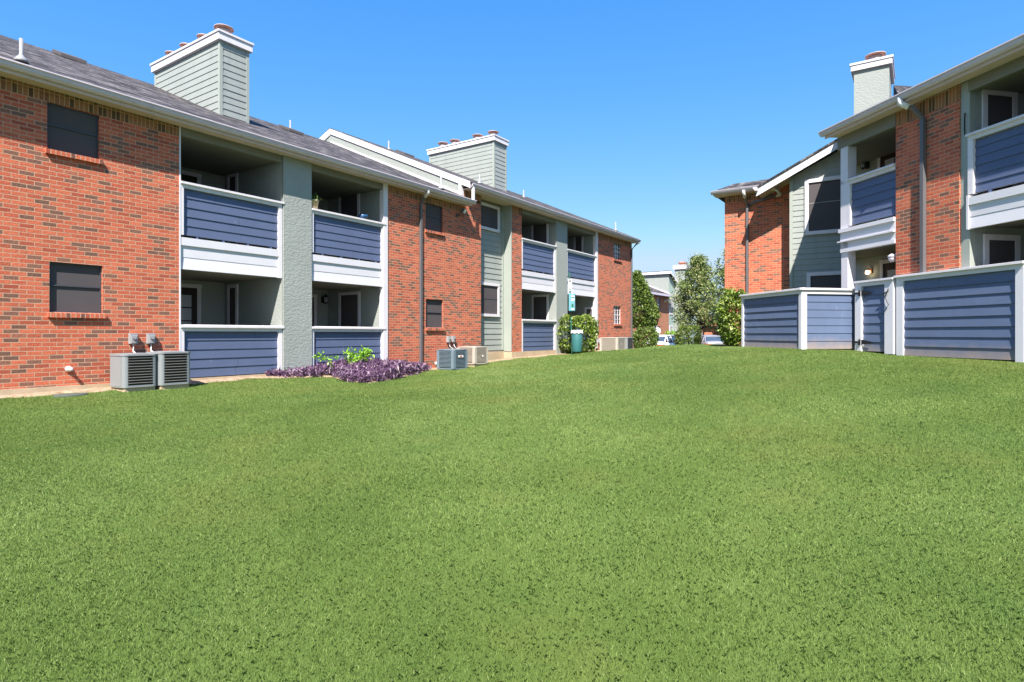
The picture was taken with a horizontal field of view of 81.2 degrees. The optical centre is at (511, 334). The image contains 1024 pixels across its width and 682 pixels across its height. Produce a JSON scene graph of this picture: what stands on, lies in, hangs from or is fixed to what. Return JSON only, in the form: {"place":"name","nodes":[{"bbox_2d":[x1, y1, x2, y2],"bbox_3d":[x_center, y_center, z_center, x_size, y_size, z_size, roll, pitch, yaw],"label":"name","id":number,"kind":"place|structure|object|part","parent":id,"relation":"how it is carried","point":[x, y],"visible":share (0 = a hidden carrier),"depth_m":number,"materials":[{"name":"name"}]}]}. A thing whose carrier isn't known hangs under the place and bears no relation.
{"place":"outdoors","nodes":[
{"label":"outdoors","id":0,"kind":"place"},
{"bbox_2d":[0,344,1023,681],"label":"lawn","id":1,"kind":"structure","parent":0,"point":[558,648],"depth_m":3.75,"materials":[{"name":"green plant"}]},
{"bbox_2d":[53,393,87,397],"bbox_3d":[-7.064,1.004,9.571,0.288,0.102,0.480,0,0,34],"label":"drain cover","id":2,"kind":"object","parent":1,"relation":"on","point":[68,395],"visible":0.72,"depth_m":9.46,"materials":[{"name":"concrete"}]},
{"bbox_2d":[0,350,599,397],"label":"dirt strip","id":3,"kind":"object","parent":1,"relation":"on","point":[94,390],"visible":0.41,"depth_m":11.38,"materials":[{"name":"soil"}]},
{"bbox_2d":[109,353,156,391],"bbox_3d":[-6.577,0.732,10.376,0.574,0.806,0.574,0,0,34],"label":"air conditioner","id":4,"kind":"object","parent":3,"relation":"on","point":[131,372],"visible":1,"depth_m":10.19,"materials":[{"name":"metal"}]},
{"bbox_2d":[146,351,190,388],"bbox_3d":[-6.231,0.717,10.830,0.574,0.826,0.574,0,0,34],"label":"air conditioner","id":5,"kind":"object","parent":3,"relation":"on","point":[172,369],"visible":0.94,"depth_m":10.65,"materials":[{"name":"metal"}]},
{"bbox_2d":[437,349,467,369],"bbox_3d":[-1.717,0.827,17.236,0.659,0.806,0.656,0,0,34],"label":"air conditioner","id":6,"kind":"object","parent":3,"relation":"on","point":[452,359],"visible":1,"depth_m":17.01,"materials":[{"name":"blue metal"}]},
{"bbox_2d":[457,346,487,366],"bbox_3d":[-1.192,0.747,18.227,0.692,0.766,0.684,0,0,34],"label":"air conditioner","id":7,"kind":"object","parent":3,"relation":"on","point":[477,355],"visible":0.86,"depth_m":17.95,"materials":[{"name":"beige metal"}]},
{"bbox_2d":[600,337,625,350],"bbox_3d":[4.433,0.567,26.277,0.872,0.866,0.864,0,0,34],"label":"air conditioner","id":8,"kind":"object","parent":3,"relation":"on","point":[611,343],"visible":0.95,"depth_m":25.97,"materials":[{"name":"beige metal"}]},
{"bbox_2d":[624,337,632,348],"bbox_3d":[5.060,0.567,27.241,0.744,0.866,0.744,0,0,34],"label":"air conditioner","id":9,"kind":"object","parent":3,"relation":"on","point":[629,342],"visible":0.34,"depth_m":27.03,"materials":[{"name":"metal"}]},
{"bbox_2d":[0,24,640,395],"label":"apartment building","id":10,"kind":"structure","parent":1,"relation":"on","point":[171,209],"depth_m":13.52,"materials":[{"name":"brick"}]},
{"bbox_2d":[45,103,102,164],"bbox_3d":[-7.379,-3.368,10.064,0.145,0.846,0.820,0,0,34],"label":"window","id":11,"kind":"structure","parent":10,"relation":"in","point":[73,134],"depth_m":10.07,"materials":[{"name":"glass"}]},
{"bbox_2d":[47,262,106,317],"bbox_3d":[-7.356,-0.730,10.097,0.145,0.911,0.840,0,0,34],"label":"window","id":12,"kind":"structure","parent":10,"relation":"in","point":[74,289],"depth_m":10.10,"materials":[{"name":"glass"}]},
{"bbox_2d":[181,283,201,324],"bbox_3d":[-7.637,-0.160,13.710,0.034,2.020,1.020,0,0,34],"label":"door","id":13,"kind":"structure","parent":10,"relation":"in","point":[190,293],"depth_m":13.93,"materials":[{"name":"black paint"}]},
{"bbox_2d":[181,170,201,238],"bbox_3d":[-7.637,-2.840,13.710,0.034,1.880,1.020,0,0,34],"label":"door","id":14,"kind":"structure","parent":10,"relation":"in","point":[187,176],"depth_m":13.93,"materials":[{"name":"black paint"}]},
{"bbox_2d":[227,284,237,324],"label":"door","id":15,"kind":"structure","parent":10,"relation":"in","point":[232,290],"depth_m":14.42,"materials":[{"name":"black paint"}]},
{"bbox_2d":[227,173,237,243],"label":"door","id":16,"kind":"structure","parent":10,"relation":"in","point":[232,179],"depth_m":14.40,"materials":[{"name":"black paint"}]},
{"bbox_2d":[312,294,316,325],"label":"door","id":17,"kind":"structure","parent":10,"relation":"in","point":[314,296],"depth_m":16.77,"materials":[{"name":"white paint"}]},
{"bbox_2d":[312,193,320,208],"bbox_3d":[-4.662,-3.154,14.136,0.358,0.394,0.295,0,0,3],"label":"flower pot","id":18,"kind":"object","parent":10,"relation":"on","point":[315,200],"visible":0.82,"depth_m":14.06,"materials":[{"name":"ceramic"}]},
{"bbox_2d":[338,194,359,259],"bbox_3d":[-4.539,-2.935,16.642,0.860,2.070,0.036,0,0,34],"label":"door","id":19,"kind":"structure","parent":10,"relation":"in","point":[347,205],"depth_m":16.63,"materials":[{"name":"black paint"}]},
{"bbox_2d":[338,291,360,326],"bbox_3d":[-4.530,-0.165,16.632,0.880,2.030,0.036,0,0,34],"label":"door","id":20,"kind":"structure","parent":10,"relation":"in","point":[349,303],"depth_m":16.63,"materials":[{"name":"black paint"}]},
{"bbox_2d":[358,214,367,218],"bbox_3d":[-3.830,-3.009,15.353,0.256,0.103,0.260,0,0,34],"label":"planter bowl","id":21,"kind":"object","parent":10,"relation":"on","point":[364,216],"visible":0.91,"depth_m":15.26,"materials":[{"name":"blue ceramic"}]},
{"bbox_2d":[425,203,444,235],"bbox_3d":[-2.291,-3.370,17.544,0.145,0.871,0.830,0,0,34],"label":"window","id":22,"kind":"structure","parent":10,"relation":"in","point":[433,213],"depth_m":17.59,"materials":[{"name":"glass"}]},
{"bbox_2d":[425,299,444,330],"bbox_3d":[-2.281,-0.560,17.551,0.145,0.911,0.820,0,0,34],"label":"window","id":23,"kind":"structure","parent":10,"relation":"in","point":[433,308],"depth_m":17.59,"materials":[{"name":"glass"}]},
{"bbox_2d":[481,202,499,232],"bbox_3d":[-0.804,-3.960,20.230,0.064,0.880,1.278,0,0,34],"label":"window","id":24,"kind":"structure","parent":10,"relation":"in","point":[490,214],"depth_m":20.33,"materials":[{"name":"black glass"}]},
{"bbox_2d":[481,282,499,316],"bbox_3d":[-0.804,-1.170,20.230,0.064,1.140,1.278,0,0,34],"label":"window","id":25,"kind":"structure","parent":10,"relation":"in","point":[490,292],"depth_m":20.35,"materials":[{"name":"grey glass"}]},
{"bbox_2d":[531,223,548,273],"bbox_3d":[1.111,-3.385,23.779,0.790,2.170,0.036,0,0,34],"label":"door","id":26,"kind":"structure","parent":10,"relation":"in","point":[540,233],"depth_m":23.76,"materials":[{"name":"black paint"}]},
{"bbox_2d":[532,294,548,319],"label":"door","id":27,"kind":"structure","parent":10,"relation":"in","point":[540,303],"depth_m":23.76,"materials":[{"name":"white paint"}]},
{"bbox_2d":[574,236,582,279],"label":"door","id":28,"kind":"structure","parent":10,"relation":"in","point":[578,241],"depth_m":26.79,"materials":[{"name":"white paint"}]},
{"bbox_2d":[585,307,592,316],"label":"door","id":29,"kind":"structure","parent":10,"relation":"in","point":[588,310],"depth_m":26.48,"materials":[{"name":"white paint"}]},
{"bbox_2d":[613,244,621,261],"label":"window","id":30,"kind":"structure","parent":10,"relation":"in","point":[616,247],"depth_m":28.28,"materials":[{"name":"white paint"}]},
{"bbox_2d":[613,306,621,325],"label":"window","id":31,"kind":"structure","parent":10,"relation":"in","point":[616,308],"depth_m":28.28,"materials":[{"name":"white glass"}]},
{"bbox_2d":[287,371,422,382],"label":"planting bed soil","id":32,"kind":"structure","parent":1,"relation":"on","point":[370,381],"depth_m":13.44,"materials":[{"name":"brown soil"}]},
{"bbox_2d":[312,351,338,368],"bbox_3d":[-4.258,0.589,13.673,0.593,0.428,0.225,0,0,-26],"label":"leafy shrub","id":33,"kind":"object","parent":32,"relation":"on","point":[322,358],"visible":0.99,"depth_m":13.65,"materials":[{"name":"green plant"}]},
{"bbox_2d":[264,356,431,382],"bbox_3d":[-2.977,0.777,14.501,2.409,0.502,5.246,0,0,34],"label":"purple groundcover","id":34,"kind":"object","parent":32,"relation":"on","point":[375,369],"visible":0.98,"depth_m":13.50,"materials":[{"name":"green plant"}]},
{"bbox_2d":[342,345,374,363],"bbox_3d":[-3.696,0.590,14.495,0.717,0.660,0.645,0,0,0],"label":"leafy shrub","id":35,"kind":"object","parent":32,"relation":"on","point":[365,352],"visible":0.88,"depth_m":14.44,"materials":[{"name":"green plant"}]},
{"bbox_2d":[553,314,598,353],"bbox_3d":[2.538,-0.046,23.896,1.969,1.620,1.650,0,0,0],"label":"round shrub","id":36,"kind":"object","parent":1,"relation":"on","point":[590,329],"visible":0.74,"depth_m":23.49,"materials":[{"name":"green plant"}]},
{"bbox_2d":[569,272,582,353],"bbox_3d":[2.359,-0.743,22.117,0.560,3.155,0.467,0,0,12],"label":"pet waste station","id":37,"kind":"object","parent":1,"relation":"on","point":[576,340],"visible":1,"depth_m":22.02,"materials":[{"name":"teal"}]},
{"bbox_2d":[633,324,659,347],"bbox_3d":[7.021,0.211,31.435,1.606,1.458,1.550,0,0,0],"label":"shrub","id":38,"kind":"object","parent":1,"relation":"on","point":[648,333],"visible":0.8,"depth_m":31.04,"materials":[{"name":"green plant"}]},
{"bbox_2d":[712,286,745,345],"bbox_3d":[6.161,-0.510,16.620,1.064,1.651,1.141,0,0,0],"label":"tall shrub","id":39,"kind":"object","parent":1,"relation":"on","point":[726,329],"visible":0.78,"depth_m":16.37,"materials":[{"name":"green plant"}]},
{"bbox_2d":[739,287,854,348],"bbox_3d":[6.660,-0.327,14.072,1.410,1.354,2.360,0,0,-11],"label":"patio fence","id":40,"kind":"object","parent":1,"relation":"on","point":[809,318],"visible":0.88,"depth_m":13.09,"materials":[{"name":"blue wood"}]},
{"bbox_2d":[710,33,1023,358],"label":"apartment building","id":41,"kind":"structure","parent":1,"relation":"on","point":[927,175],"depth_m":12.01,"materials":[{"name":"brick"}]},
{"bbox_2d":[805,175,840,235],"bbox_3d":[9.198,-3.750,17.370,1.240,1.640,0.066,0,0,34],"label":"window","id":42,"kind":"structure","parent":41,"relation":"in","point":[822,195],"depth_m":17.45,"materials":[{"name":"black glass"}]},
{"bbox_2d":[806,271,840,287],"bbox_3d":[9.219,-1.010,17.356,1.190,1.620,0.066,0,0,34],"label":"window","id":43,"kind":"structure","parent":41,"relation":"in","point":[830,279],"depth_m":17.43,"materials":[{"name":"black glass"}]},
{"bbox_2d":[877,152,895,219],"bbox_3d":[8.979,-3.380,14.027,0.034,2.080,1.020,0,0,-11],"label":"door","id":44,"kind":"structure","parent":41,"relation":"in","point":[889,159],"depth_m":14.25,"materials":[{"name":"white paint"}]},
{"bbox_2d":[879,259,895,277],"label":"door","id":45,"kind":"structure","parent":41,"relation":"in","point":[887,268],"depth_m":14.23,"materials":[{"name":"white paint"}]},
{"bbox_2d":[982,89,1017,193],"bbox_3d":[8.675,-3.345,10.623,0.740,1.990,0.036,0,0,-11],"label":"door","id":46,"kind":"structure","parent":41,"relation":"in","point":[997,106],"depth_m":10.62,"materials":[{"name":"black paint"}]},
{"bbox_2d":[983,234,1020,264],"bbox_3d":[8.717,-0.685,10.627,0.770,2.170,0.036,0,0,-11],"label":"door","id":47,"kind":"structure","parent":41,"relation":"in","point":[997,248],"depth_m":10.63,"materials":[{"name":"black paint"}]},
{"bbox_2d":[852,261,1023,362],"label":"patio fence","id":48,"kind":"object","parent":1,"relation":"on","point":[976,312],"visible":0.97,"depth_m":10.85,"materials":[{"name":"blue wood"}]},
{"bbox_2d":[0,0,1023,315],"label":"sky","id":49,"kind":"structure","parent":0,"point":[629,114],"materials":[{"name":"blue"}]},
{"bbox_2d":[633,262,701,348],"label":"apartment building","id":50,"kind":"structure","parent":0,"point":[661,284],"depth_m":56.34,"materials":[{"name":"white paint"}]},
{"bbox_2d":[657,297,660,312],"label":"window","id":51,"kind":"structure","parent":50,"relation":"in","point":[658,299],"depth_m":54.00,"materials":[{"name":"grey glass"}]},
{"bbox_2d":[669,297,672,314],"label":"window","id":52,"kind":"structure","parent":50,"relation":"in","point":[671,305],"depth_m":56.47,"materials":[{"name":"white paint"}]},
{"bbox_2d":[701,316,719,335],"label":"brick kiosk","id":53,"kind":"object","parent":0,"point":[708,332],"visible":0.05,"depth_m":52.22,"materials":[{"name":"brick"}]},
{"label":"ground","id":54,"kind":"structure","parent":0,"visible":0},
{"bbox_2d":[633,270,660,329],"bbox_3d":[7.559,-1.089,36.022,2.889,5.685,2.854,0,0,0],"label":"holly tree","id":55,"kind":"object","parent":54,"relation":"on","point":[647,300],"visible":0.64,"depth_m":35.30,"materials":[{"name":"green plant"}]},
{"bbox_2d":[649,335,675,345],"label":"parked car","id":56,"kind":"object","parent":54,"relation":"on","point":[667,340],"visible":0.15,"depth_m":42.77,"materials":[{"name":"white metal"}]},
{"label":"window glass","id":57,"kind":"part","parent":56,"relation":"part of","materials":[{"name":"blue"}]},
{"bbox_2d":[661,329,682,334],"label":"shrub","id":58,"kind":"object","parent":54,"relation":"on","point":[669,332],"visible":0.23,"depth_m":54.15,"materials":[{"name":"green plant"}]},
{"bbox_2d":[673,324,701,344],"bbox_3d":[11.348,0.391,38.516,1.785,2.198,1.579,0,0,0],"label":"square hedge","id":59,"kind":"object","parent":54,"relation":"on","point":[679,334],"visible":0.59,"depth_m":38.09,"materials":[{"name":"green plant"}]},
{"bbox_2d":[668,252,722,336],"bbox_3d":[12.691,-1.957,40.311,4.619,7.168,4.746,0,0,0],"label":"oak tree","id":60,"kind":"object","parent":54,"relation":"on","point":[700,268],"visible":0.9,"depth_m":39.85,"materials":[{"name":"green plant"}]},
{"bbox_2d":[697,248,724,325],"bbox_3d":[13.698,-2.171,35.513,4.874,7.596,4.295,0,0,-36],"label":"oak tree","id":61,"kind":"object","parent":54,"relation":"on","point":[721,273],"visible":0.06,"depth_m":35.26,"materials":[{"name":"green plant"}]},
{"bbox_2d":[701,335,723,343],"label":"parked car","id":62,"kind":"object","parent":54,"relation":"on","point":[709,339],"visible":0.19,"depth_m":45.78,"materials":[{"name":"silver metal"}]},
{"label":"window glass","id":63,"kind":"part","parent":62,"relation":"part of","materials":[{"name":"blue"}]}
]}

